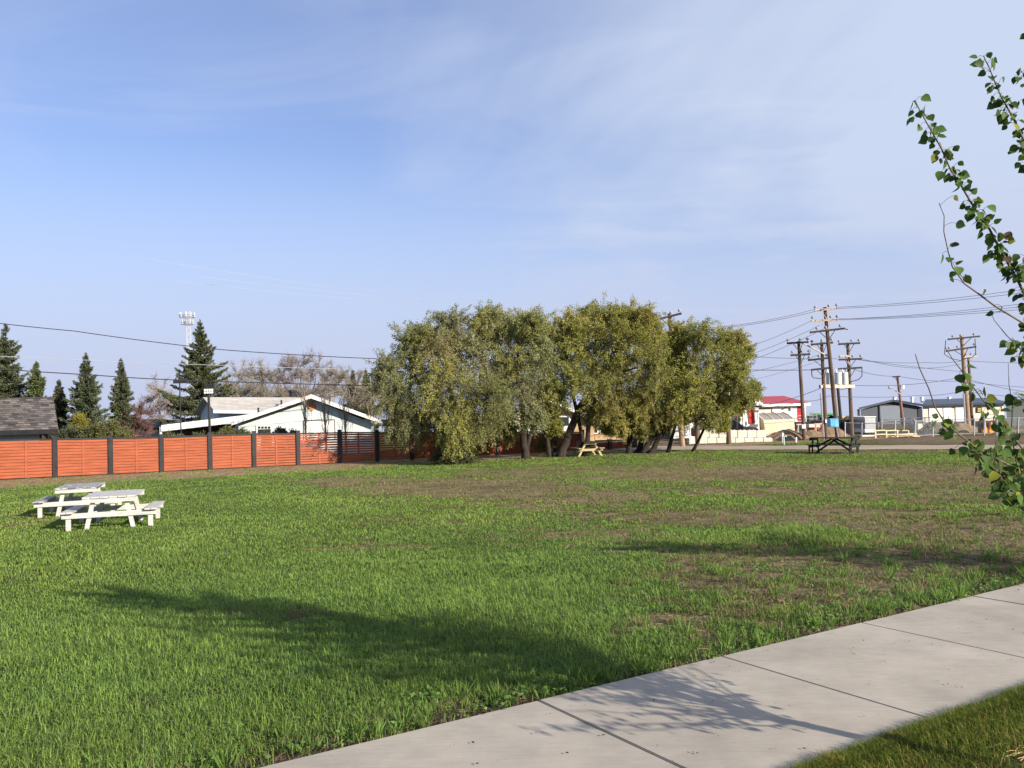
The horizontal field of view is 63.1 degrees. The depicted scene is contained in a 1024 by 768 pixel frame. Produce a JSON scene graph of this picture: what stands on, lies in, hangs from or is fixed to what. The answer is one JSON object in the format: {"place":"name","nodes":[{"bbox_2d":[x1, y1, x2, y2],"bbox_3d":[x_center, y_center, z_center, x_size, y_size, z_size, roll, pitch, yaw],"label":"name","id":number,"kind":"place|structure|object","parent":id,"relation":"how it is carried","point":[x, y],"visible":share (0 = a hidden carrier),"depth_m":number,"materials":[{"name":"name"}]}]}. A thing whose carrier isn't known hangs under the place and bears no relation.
{"place":"outdoors","nodes":[
{"label":"outdoors","id":0,"kind":"place"},
{"bbox_2d":[139,419,183,438],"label":"house","id":1,"kind":"structure","parent":0,"point":[157,424],"depth_m":78.33,"materials":[{"name":"grey"}]},
{"bbox_2d":[0,369,370,385],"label":"power line","id":2,"kind":"object","parent":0,"point":[180,380],"visible":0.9,"depth_m":47.42,"materials":[{"name":"metal"}]},
{"bbox_2d":[3,356,367,369],"bbox_3d":[-18.889,-1.258,48.240,24.455,1.382,0.363,-1,-2,-14],"label":"power line","id":3,"kind":"object","parent":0,"point":[187,364],"visible":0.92,"depth_m":48.47,"materials":[{"name":"metal"}]},
{"bbox_2d":[0,323,376,358],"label":"power line","id":4,"kind":"object","parent":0,"point":[186,345],"visible":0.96,"depth_m":48.20,"materials":[{"name":"metal"}]},
{"bbox_2d":[0,419,1023,767],"bbox_3d":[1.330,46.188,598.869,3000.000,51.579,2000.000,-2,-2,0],"label":"ground","id":5,"kind":"structure","parent":0,"point":[490,493],"depth_m":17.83,"materials":[{"name":"green plant"}]},
{"bbox_2d":[0,324,30,397],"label":"spruce tree","id":6,"kind":"object","parent":5,"relation":"on","point":[7,388],"visible":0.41,"depth_m":65.79,"materials":[{"name":"green plant"}]},
{"bbox_2d":[0,397,57,441],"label":"garage","id":7,"kind":"structure","parent":5,"relation":"on","point":[29,418],"depth_m":50.84,"materials":[{"name":"grey"}]},
{"bbox_2d":[21,361,50,440],"bbox_3d":[-36.626,2.000,63.957,4.269,7.631,4.875,-3,-2,39],"label":"spruce tree","id":8,"kind":"object","parent":5,"relation":"on","point":[37,385],"visible":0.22,"depth_m":63.85,"materials":[{"name":"green plant"}]},
{"bbox_2d":[42,380,69,438],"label":"spruce tree","id":9,"kind":"object","parent":5,"relation":"on","point":[59,403],"visible":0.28,"depth_m":61.83,"materials":[{"name":"green plant"}]},
{"bbox_2d":[51,424,80,437],"bbox_3d":[-25.187,3.523,47.419,1.953,2.508,2.068,-2,-2,0],"label":"cedar shrub","id":10,"kind":"object","parent":5,"relation":"on","point":[66,433],"visible":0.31,"depth_m":47.11,"materials":[{"name":"green plant"}]},
{"bbox_2d":[32,482,121,517],"bbox_3d":[-12.286,3.303,23.763,2.133,0.841,1.768,-1,-2,-19],"label":"picnic table","id":11,"kind":"object","parent":5,"relation":"on","point":[51,502],"visible":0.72,"depth_m":23.06,"materials":[{"name":"paint"}]},
{"bbox_2d":[70,413,89,429],"bbox_3d":[-29.020,3.458,55.926,1.352,3.259,1.428,-2,-2,0],"label":"cedar shrub","id":12,"kind":"object","parent":5,"relation":"on","point":[80,420],"visible":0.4,"depth_m":55.74,"materials":[{"name":"yellow plant"}]},
{"bbox_2d":[51,352,110,435],"bbox_3d":[-30.538,1.595,59.860,5.154,7.868,5.404,-3,-2,39],"label":"spruce tree","id":13,"kind":"object","parent":5,"relation":"on","point":[86,398],"visible":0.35,"depth_m":59.74,"materials":[{"name":"green plant"}]},
{"bbox_2d":[74,419,106,439],"bbox_3d":[-23.308,3.308,46.398,1.685,2.770,1.601,-2,-2,13],"label":"cedar shrub","id":14,"kind":"object","parent":5,"relation":"on","point":[88,431],"visible":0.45,"depth_m":46.05,"materials":[{"name":"green plant"}]},
{"bbox_2d":[94,417,120,439],"bbox_3d":[-22.262,3.231,45.965,1.567,2.784,1.510,-2,-2,0],"label":"cedar shrub","id":15,"kind":"object","parent":5,"relation":"on","point":[108,428],"visible":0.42,"depth_m":45.68,"materials":[{"name":"green plant"}]},
{"bbox_2d":[59,489,164,530],"bbox_3d":[-9.916,3.144,20.806,2.133,0.841,1.772,-1,-2,-17],"label":"picnic table","id":16,"kind":"object","parent":5,"relation":"on","point":[126,497],"visible":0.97,"depth_m":20.24,"materials":[{"name":"white paint"}]},
{"bbox_2d":[107,358,139,436],"bbox_3d":[-29.075,1.722,62.022,3.195,7.467,3.336,-2,-2,0],"label":"spruce tree","id":17,"kind":"object","parent":5,"relation":"on","point":[119,406],"visible":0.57,"depth_m":61.75,"materials":[{"name":"green plant"}]},
{"bbox_2d":[113,426,134,436],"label":"cedar shrub","id":18,"kind":"object","parent":5,"relation":"on","point":[125,432],"visible":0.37,"depth_m":46.31,"materials":[{"name":"green plant"}]},
{"bbox_2d":[120,397,155,438],"bbox_3d":[-27.915,3.130,61.847,3.045,4.342,4.037,-1,-2,-21],"label":"bare shrub","id":19,"kind":"object","parent":5,"relation":"on","point":[141,425],"visible":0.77,"depth_m":61.62,"materials":[{"name":"brown plant"}]},
{"bbox_2d":[136,373,176,419],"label":"bare tree","id":20,"kind":"object","parent":5,"relation":"on","point":[157,407],"visible":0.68,"depth_m":91.54,"materials":[{"name":"brown plant"}]},
{"bbox_2d":[173,378,187,433],"bbox_3d":[-21.033,2.226,52.995,0.880,5.199,0.240,-2,-2,0],"label":"floodlight pole","id":21,"kind":"object","parent":5,"relation":"on","point":[176,381],"visible":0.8,"depth_m":52.95,"materials":[{"name":"grey metal"}]},
{"bbox_2d":[179,308,194,417],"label":"cell tower","id":22,"kind":"structure","parent":5,"relation":"on","point":[188,322],"depth_m":190.06,"materials":[{"name":"white metal"}]},
{"bbox_2d":[157,319,236,434],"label":"spruce tree","id":23,"kind":"object","parent":5,"relation":"on","point":[189,404],"visible":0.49,"depth_m":73.45,"materials":[{"name":"green plant"}]},
{"bbox_2d":[204,384,214,431],"bbox_3d":[-16.836,2.252,46.479,0.534,4.509,0.258,-2,-2,0],"label":"floodlight pole","id":24,"kind":"object","parent":5,"relation":"on","point":[209,389],"visible":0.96,"depth_m":46.43,"materials":[{"name":"grey metal"}]},
{"bbox_2d":[211,378,239,396],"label":"bare tree","id":25,"kind":"object","parent":5,"relation":"on","point":[233,388],"visible":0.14,"depth_m":83.90,"materials":[{"name":"brown plant"}]},
{"bbox_2d":[218,425,236,435],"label":"cedar shrub","id":26,"kind":"object","parent":5,"relation":"on","point":[228,430],"visible":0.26,"depth_m":47.89,"materials":[{"name":"green plant"}]},
{"bbox_2d":[235,426,251,435],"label":"cedar shrub","id":27,"kind":"object","parent":5,"relation":"on","point":[241,431],"visible":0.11,"depth_m":48.85,"materials":[{"name":"green plant"}]},
{"bbox_2d":[216,358,276,396],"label":"bare tree","id":28,"kind":"object","parent":5,"relation":"on","point":[243,392],"visible":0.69,"depth_m":95.23,"materials":[{"name":"brown plant"}]},
{"bbox_2d":[244,356,292,396],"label":"bare tree","id":29,"kind":"object","parent":5,"relation":"on","point":[279,392],"visible":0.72,"depth_m":97.45,"materials":[{"name":"brown plant"}]},
{"bbox_2d":[160,390,380,453],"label":"house","id":30,"kind":"structure","parent":5,"relation":"on","point":[260,414],"depth_m":55.97,"materials":[{"name":"white"}]},
{"bbox_2d":[256,425,271,432],"bbox_3d":[-16.618,3.167,55.902,1.071,0.837,0.065,-2,-2,0],"label":"window","id":31,"kind":"structure","parent":30,"relation":"in","point":[259,428],"depth_m":55.88,"materials":[{"name":"white paint"}]},
{"bbox_2d":[303,419,334,439],"bbox_3d":[-12.937,3.083,55.920,2.143,1.379,0.044,-2,-2,0],"label":"garage door","id":32,"kind":"structure","parent":30,"relation":"in","point":[315,427],"depth_m":55.92,"materials":[{"name":"white paint"}]},
{"bbox_2d":[272,425,286,457],"bbox_3d":[-13.630,3.432,48.955,1.146,2.102,1.105,-2,-2,0],"label":"cedar shrub","id":33,"kind":"object","parent":5,"relation":"on","point":[279,430],"visible":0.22,"depth_m":48.77,"materials":[{"name":"green plant"}]},
{"bbox_2d":[264,382,332,397],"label":"bare tree","id":34,"kind":"object","parent":5,"relation":"on","point":[288,393],"visible":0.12,"depth_m":102.33,"materials":[{"name":"plant"}]},
{"bbox_2d":[272,348,335,396],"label":"bare tree","id":35,"kind":"object","parent":5,"relation":"on","point":[282,375],"visible":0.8,"depth_m":87.15,"materials":[{"name":"plant"}]},
{"bbox_2d":[297,368,314,456],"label":"poplar tree","id":36,"kind":"object","parent":5,"relation":"on","point":[304,411],"visible":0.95,"depth_m":50.50,"materials":[{"name":"brown plant"}]},
{"bbox_2d":[0,429,636,478],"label":"wooden fence","id":37,"kind":"object","parent":5,"relation":"on","point":[54,456],"visible":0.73,"depth_m":41.90,"materials":[{"name":"orange wood"}]},
{"bbox_2d":[318,378,332,453],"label":"poplar tree","id":38,"kind":"object","parent":5,"relation":"on","point":[323,397],"visible":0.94,"depth_m":50.45,"materials":[{"name":"brown plant"}]},
{"bbox_2d":[312,359,353,402],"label":"bare tree","id":39,"kind":"object","parent":5,"relation":"on","point":[333,387],"visible":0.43,"depth_m":92.06,"materials":[{"name":"plant"}]},
{"bbox_2d":[336,393,352,452],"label":"poplar tree","id":40,"kind":"object","parent":5,"relation":"on","point":[345,420],"visible":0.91,"depth_m":50.96,"materials":[{"name":"plant"}]},
{"bbox_2d":[327,363,368,409],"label":"bare tree","id":41,"kind":"object","parent":5,"relation":"on","point":[344,377],"visible":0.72,"depth_m":86.11,"materials":[{"name":"brown plant"}]},
{"bbox_2d":[344,370,358,410],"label":"spruce tree","id":42,"kind":"object","parent":5,"relation":"on","point":[351,393],"visible":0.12,"depth_m":91.83,"materials":[{"name":"green plant"}]},
{"bbox_2d":[349,381,384,435],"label":"bare tree","id":43,"kind":"object","parent":5,"relation":"on","point":[366,399],"visible":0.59,"depth_m":79.72,"materials":[{"name":"brown plant"}]},
{"bbox_2d":[359,370,381,431],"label":"spruce tree","id":44,"kind":"object","parent":5,"relation":"on","point":[376,426],"visible":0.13,"depth_m":89.78,"materials":[{"name":"green plant"}]},
{"bbox_2d":[360,298,523,461],"bbox_3d":[-3.487,-0.171,42.463,8.087,8.701,7.508,-2,-2,0],"label":"willow tree","id":45,"kind":"object","parent":5,"relation":"on","point":[469,422],"visible":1,"depth_m":41.42,"materials":[{"name":"green plant"}]},
{"bbox_2d":[427,430,482,464],"bbox_3d":[-2.924,3.338,40.754,3.036,2.213,2.249,-1,-2,-10],"label":"bush","id":46,"kind":"object","parent":5,"relation":"on","point":[439,454],"visible":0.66,"depth_m":40.78,"materials":[{"name":"green plant"}]},
{"bbox_2d":[473,303,575,458],"bbox_3d":[0.690,-0.056,43.330,5.252,8.200,6.077,-2,-2,0],"label":"willow tree","id":47,"kind":"object","parent":5,"relation":"on","point":[529,331],"visible":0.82,"depth_m":42.20,"materials":[{"name":"green plant"}]},
{"bbox_2d":[530,432,560,454],"bbox_3d":[1.956,3.156,46.639,1.979,2.043,1.403,-2,-2,0],"label":"bush","id":48,"kind":"object","parent":5,"relation":"on","point":[540,446],"visible":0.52,"depth_m":46.44,"materials":[{"name":"green plant"}]},
{"bbox_2d":[569,441,603,456],"bbox_3d":[4.015,3.490,44.698,1.422,0.834,1.822,-1,-2,-12],"label":"picnic table","id":49,"kind":"object","parent":5,"relation":"on","point":[593,448],"visible":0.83,"depth_m":44.14,"materials":[{"name":"brown wood"}]},
{"bbox_2d":[531,291,677,456],"bbox_3d":[4.621,-0.568,43.878,8.515,9.200,6.510,-2,-2,0],"label":"willow tree","id":50,"kind":"object","parent":5,"relation":"on","point":[638,328],"visible":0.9,"depth_m":43.11,"materials":[{"name":"green plant"}]},
{"bbox_2d":[595,316,698,452],"bbox_3d":[7.454,0.103,45.348,6.079,7.772,5.341,-2,-2,0],"label":"willow tree","id":51,"kind":"object","parent":5,"relation":"on","point":[657,414],"visible":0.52,"depth_m":44.53,"materials":[{"name":"green plant"}]},
{"bbox_2d":[657,309,684,445],"bbox_3d":[9.631,-0.242,50.949,1.711,8.662,0.482,-2,-2,0],"label":"utility pole","id":52,"kind":"object","parent":5,"relation":"on","point":[682,440],"visible":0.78,"depth_m":50.86,"materials":[{"name":"brown wood"}]},
{"bbox_2d":[638,315,765,452],"bbox_3d":[10.390,0.003,44.879,7.219,7.819,5.173,-2,-2,0],"label":"willow tree","id":53,"kind":"object","parent":5,"relation":"on","point":[730,370],"visible":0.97,"depth_m":44.34,"materials":[{"name":"green plant"}]},
{"bbox_2d":[664,387,762,438],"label":"house","id":54,"kind":"structure","parent":5,"relation":"on","point":[751,420],"depth_m":63.94,"materials":[{"name":"beige paint"}]},
{"bbox_2d":[749,407,754,423],"bbox_3d":[18.648,2.447,64.779,0.431,1.257,0.080,-2,-2,0],"label":"door","id":55,"kind":"structure","parent":54,"relation":"in","point":[751,416],"depth_m":64.74,"materials":[{"name":"red paint"}]},
{"bbox_2d":[687,429,771,443],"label":"block wall","id":56,"kind":"structure","parent":5,"relation":"on","point":[743,435],"depth_m":54.95,"materials":[{"name":"concrete"}]},
{"bbox_2d":[759,412,794,435],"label":"fabric shelter","id":57,"kind":"object","parent":5,"relation":"on","point":[771,423],"visible":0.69,"depth_m":65.30,"materials":[{"name":"beige fabric"}]},
{"bbox_2d":[766,429,809,440],"bbox_3d":[18.604,3.454,56.404,4.750,0.861,2.500,-2,-2,0],"label":"soil heap","id":58,"kind":"object","parent":5,"relation":"on","point":[788,433],"visible":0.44,"depth_m":55.92,"materials":[{"name":"brown soil"}]},
{"bbox_2d":[786,337,825,439],"bbox_3d":[19.903,0.416,55.471,3.178,7.017,0.533,-1,-2,-11],"label":"utility pole","id":59,"kind":"object","parent":5,"relation":"on","point":[799,355],"visible":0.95,"depth_m":55.36,"materials":[{"name":"brown wood"}]},
{"bbox_2d":[801,430,832,436],"bbox_3d":[20.768,3.514,57.901,4.000,0.680,3.000,-2,-2,0],"label":"soil heap","id":60,"kind":"object","parent":5,"relation":"on","point":[812,433],"visible":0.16,"depth_m":57.30,"materials":[{"name":"brown soil"}]},
{"bbox_2d":[808,338,832,436],"bbox_3d":[20.756,0.427,55.904,1.734,6.969,0.447,-2,-2,0],"label":"utility pole","id":61,"kind":"object","parent":5,"relation":"on","point":[824,408],"visible":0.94,"depth_m":55.84,"materials":[{"name":"brown wood"}]},
{"bbox_2d":[734,379,1023,411],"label":"power line","id":62,"kind":"object","parent":61,"relation":"attached to","point":[882,385],"visible":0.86,"depth_m":60.58,"materials":[{"name":"metal"}]},
{"bbox_2d":[754,391,1023,408],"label":"power line","id":63,"kind":"object","parent":61,"relation":"attached to","point":[843,396],"visible":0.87,"depth_m":57.83,"materials":[{"name":"metal"}]},
{"bbox_2d":[809,303,847,439],"bbox_3d":[20.683,-0.687,54.370,2.538,9.120,0.550,-2,-2,-4],"label":"utility pole","id":64,"kind":"object","parent":5,"relation":"on","point":[831,373],"visible":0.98,"depth_m":54.40,"materials":[{"name":"brown wood"}]},
{"bbox_2d":[833,293,1019,308],"bbox_3d":[25.325,-5.041,50.305,13.463,0.275,0.025,-3,-2,38],"label":"power line","id":65,"kind":"object","parent":64,"relation":"attached to","point":[918,303],"visible":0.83,"depth_m":50.78,"materials":[{"name":"metal"}]},
{"bbox_2d":[815,426,849,436],"bbox_3d":[22.744,3.345,59.906,3.750,1.087,3.000,-2,-2,0],"label":"soil heap","id":66,"kind":"object","parent":5,"relation":"on","point":[831,431],"visible":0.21,"depth_m":59.20,"materials":[{"name":"brown soil"}]},
{"bbox_2d":[827,418,838,436],"bbox_3d":[20.694,2.934,53.587,0.691,1.429,0.620,-2,-2,0],"label":"electric box","id":67,"kind":"object","parent":5,"relation":"on","point":[832,422],"visible":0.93,"depth_m":53.33,"materials":[{"name":"blue paint"}]},
{"bbox_2d":[807,437,862,454],"bbox_3d":[15.821,3.027,40.900,2.222,0.821,1.502,-3,-2,41],"label":"picnic table","id":68,"kind":"object","parent":5,"relation":"on","point":[831,443],"visible":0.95,"depth_m":40.70,"materials":[{"name":"brown wood"}]},
{"bbox_2d":[811,419,863,432],"bbox_3d":[25.374,3.282,65.048,3.216,1.066,2.520,-2,-2,0],"label":"dump container","id":69,"kind":"object","parent":5,"relation":"on","point":[841,424],"visible":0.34,"depth_m":63.91,"materials":[{"name":"metal"}]},
{"bbox_2d":[836,388,841,418],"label":"utility pole","id":70,"kind":"object","parent":5,"relation":"on","point":[839,404],"visible":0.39,"depth_m":83.84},
{"bbox_2d":[838,339,861,435],"bbox_3d":[24.338,0.351,59.910,1.738,7.160,0.457,-2,-2,0],"label":"utility pole","id":71,"kind":"object","parent":5,"relation":"on","point":[849,368],"visible":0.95,"depth_m":59.83,"materials":[{"name":"brown wood"}]},
{"bbox_2d":[819,384,854,387],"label":"transformer platform","id":72,"kind":"structure","parent":71,"relation":"attached to","point":[839,386],"depth_m":57.78,"materials":[{"name":"beige wood"}]},
{"bbox_2d":[834,369,841,383],"bbox_3d":[22.682,-0.518,57.956,0.494,1.098,0.507,-2,-2,0],"label":"transformer","id":73,"kind":"object","parent":72,"relation":"on","point":[838,377],"visible":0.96,"depth_m":57.77,"materials":[{"name":"metal"}]},
{"bbox_2d":[841,369,848,384],"bbox_3d":[23.451,-0.524,58.736,0.494,1.108,0.507,-2,-2,0],"label":"transformer","id":74,"kind":"object","parent":72,"relation":"on","point":[845,377],"visible":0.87,"depth_m":58.54,"materials":[{"name":"metal"}]},
{"bbox_2d":[847,416,881,433],"bbox_3d":[26.845,3.112,63.511,1.307,1.304,3.300,-2,-2,0],"label":"cargo trailer","id":75,"kind":"object","parent":5,"relation":"on","point":[864,419],"visible":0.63,"depth_m":61.95,"materials":[{"name":"metal"}]},
{"bbox_2d":[849,431,907,436],"bbox_3d":[26.681,3.483,58.698,7.500,0.386,2.500,-2,-2,0],"label":"soil heap","id":76,"kind":"object","parent":5,"relation":"on","point":[892,432],"visible":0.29,"depth_m":58.31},
{"bbox_2d":[844,419,914,437],"bbox_3d":[24.746,3.015,56.186,4.475,1.186,0.269,-3,-2,36],"label":"chain link fence","id":77,"kind":"object","parent":5,"relation":"on","point":[862,426],"visible":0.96,"depth_m":56.31,"materials":[{"name":"metal"}]},
{"bbox_2d":[857,399,924,423],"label":"workshop","id":78,"kind":"structure","parent":5,"relation":"on","point":[889,410],"depth_m":85.85,"materials":[{"name":"grey metal"}]},
{"bbox_2d":[878,404,900,423],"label":"overhead door","id":79,"kind":"structure","parent":78,"relation":"in","point":[892,412],"depth_m":85.83,"materials":[{"name":"white metal"}]},
{"bbox_2d":[874,430,908,437],"bbox_3d":[25.285,3.395,55.445,2.278,0.754,0.090,-2,-2,0],"label":"wooden railing","id":80,"kind":"object","parent":5,"relation":"on","point":[885,434],"visible":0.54,"depth_m":55.42,"materials":[{"name":"brown wood"}]},
{"bbox_2d":[888,376,904,424],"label":"utility pole","id":81,"kind":"object","parent":5,"relation":"on","point":[899,386],"visible":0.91,"depth_m":79.81,"materials":[{"name":"brown wood"}]},
{"bbox_2d":[886,433,919,436],"bbox_3d":[25.706,3.373,54.715,2.124,0.271,0.576,-2,-2,0],"label":"lumber pile","id":82,"kind":"object","parent":5,"relation":"on","point":[907,435],"visible":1,"depth_m":54.61,"materials":[{"name":"brown wood"}]},
{"bbox_2d":[881,416,949,428],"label":"chain link fence","id":83,"kind":"object","parent":5,"relation":"on","point":[903,423],"visible":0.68,"depth_m":68.38,"materials":[{"name":"metal"}]},
{"bbox_2d":[916,421,947,435],"bbox_3d":[29.103,3.097,57.507,3.375,1.075,3.000,-2,-2,0],"label":"soil heap","id":84,"kind":"object","parent":5,"relation":"on","point":[926,427],"visible":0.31,"depth_m":57.04,"materials":[{"name":"grey gravel"}]},
{"bbox_2d":[915,419,951,436],"bbox_3d":[27.868,2.919,55.117,2.886,1.134,0.099,-1,-2,-13],"label":"chain link fence","id":85,"kind":"object","parent":5,"relation":"on","point":[928,430],"visible":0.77,"depth_m":55.00,"materials":[{"name":"metal"}]},
{"bbox_2d":[892,397,1003,421],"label":"shop building","id":86,"kind":"structure","parent":5,"relation":"on","point":[950,407],"depth_m":87.89,"materials":[{"name":"beige paint"}]},
{"bbox_2d":[929,406,941,421],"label":"overhead door","id":87,"kind":"structure","parent":86,"relation":"in","point":[932,410],"depth_m":87.84,"materials":[{"name":"white paint"}]},
{"bbox_2d":[943,406,951,418],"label":"overhead door","id":88,"kind":"structure","parent":86,"relation":"in","point":[947,411],"depth_m":87.84,"materials":[{"name":"white paint"}]},
{"bbox_2d":[955,405,963,420],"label":"overhead door","id":89,"kind":"structure","parent":86,"relation":"in","point":[959,412],"depth_m":87.82,"materials":[{"name":"white paint"}]},
{"bbox_2d":[944,333,979,424],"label":"utility pole","id":90,"kind":"object","parent":5,"relation":"on","point":[966,407],"visible":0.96,"depth_m":65.81,"materials":[{"name":"brown wood"}]},
{"bbox_2d":[906,33,1023,520],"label":"poplar sapling","id":91,"kind":"object","parent":5,"relation":"on","point":[990,470],"visible":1,"depth_m":3.86,"materials":[{"name":"green plant"}]},
{"bbox_2d":[955,422,977,432],"bbox_3d":[32.746,3.205,60.902,4.000,0.801,3.000,-2,-2,0],"label":"soil heap","id":92,"kind":"object","parent":5,"relation":"on","point":[959,424],"visible":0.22,"depth_m":60.20,"materials":[{"name":"brown soil"}]},
{"bbox_2d":[965,353,977,425],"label":"utility pole","id":93,"kind":"object","parent":5,"relation":"on","point":[970,402],"visible":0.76,"depth_m":71.84,"materials":[{"name":"brown wood"}]},
{"bbox_2d":[952,417,995,435],"bbox_3d":[30.540,2.806,55.091,2.691,1.206,0.160,-2,-2,16],"label":"chain link fence","id":94,"kind":"object","parent":5,"relation":"on","point":[974,433],"visible":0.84,"depth_m":55.06,"materials":[{"name":"metal"}]},
{"bbox_2d":[0,0,1023,431],"label":"sky","id":95,"kind":"structure","parent":0,"point":[743,162],"materials":[{"name":"blue"}]},
{"bbox_2d":[514,403,619,440],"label":"house","id":96,"kind":"structure","parent":0,"point":[567,417],"depth_m":61.93,"materials":[{"name":"beige paint"}]},
{"bbox_2d":[559,416,569,426],"bbox_3d":[3.882,2.766,61.859,0.893,0.823,0.065,-2,-2,0],"label":"window","id":97,"kind":"structure","parent":96,"relation":"in","point":[566,420],"depth_m":61.84,"materials":[{"name":"white paint"}]},
{"bbox_2d":[260,584,1023,767],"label":"sidewalk","id":98,"kind":"structure","parent":0,"point":[747,715],"depth_m":5.79,"materials":[{"name":"concrete"}]},
{"bbox_2d":[691,420,758,436],"bbox_3d":[15.160,3.270,59.417,4.442,1.418,1.824,-1,-2,-6],"label":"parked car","id":99,"kind":"object","parent":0,"point":[735,425],"visible":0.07,"depth_m":58.67,"materials":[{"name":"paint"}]},
{"bbox_2d":[756,396,810,421],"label":"shop building","id":100,"kind":"structure","parent":0,"point":[791,409],"depth_m":77.94,"materials":[{"name":"white metal"}]},
{"bbox_2d":[603,444,1023,449],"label":"road","id":101,"kind":"structure","parent":0,"point":[861,447],"depth_m":45.20,"materials":[{"name":"grey asphalt"}]},
{"bbox_2d":[807,413,832,421],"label":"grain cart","id":102,"kind":"object","parent":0,"point":[829,416],"visible":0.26,"depth_m":81.91,"materials":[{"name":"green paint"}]},
{"bbox_2d":[776,683,1023,767],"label":"lawn grass","id":103,"kind":"structure","parent":0,"point":[897,742],"depth_m":5.01,"materials":[{"name":"green plant"}]},
{"bbox_2d":[977,422,987,432],"bbox_3d":[33.204,3.065,58.705,0.460,0.750,0.600,-2,-2,0],"label":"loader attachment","id":104,"kind":"object","parent":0,"point":[980,428],"visible":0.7,"depth_m":58.68,"materials":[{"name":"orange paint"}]},
{"bbox_2d":[1005,398,1023,425],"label":"house","id":105,"kind":"structure","parent":0,"point":[1018,411],"depth_m":69.92,"materials":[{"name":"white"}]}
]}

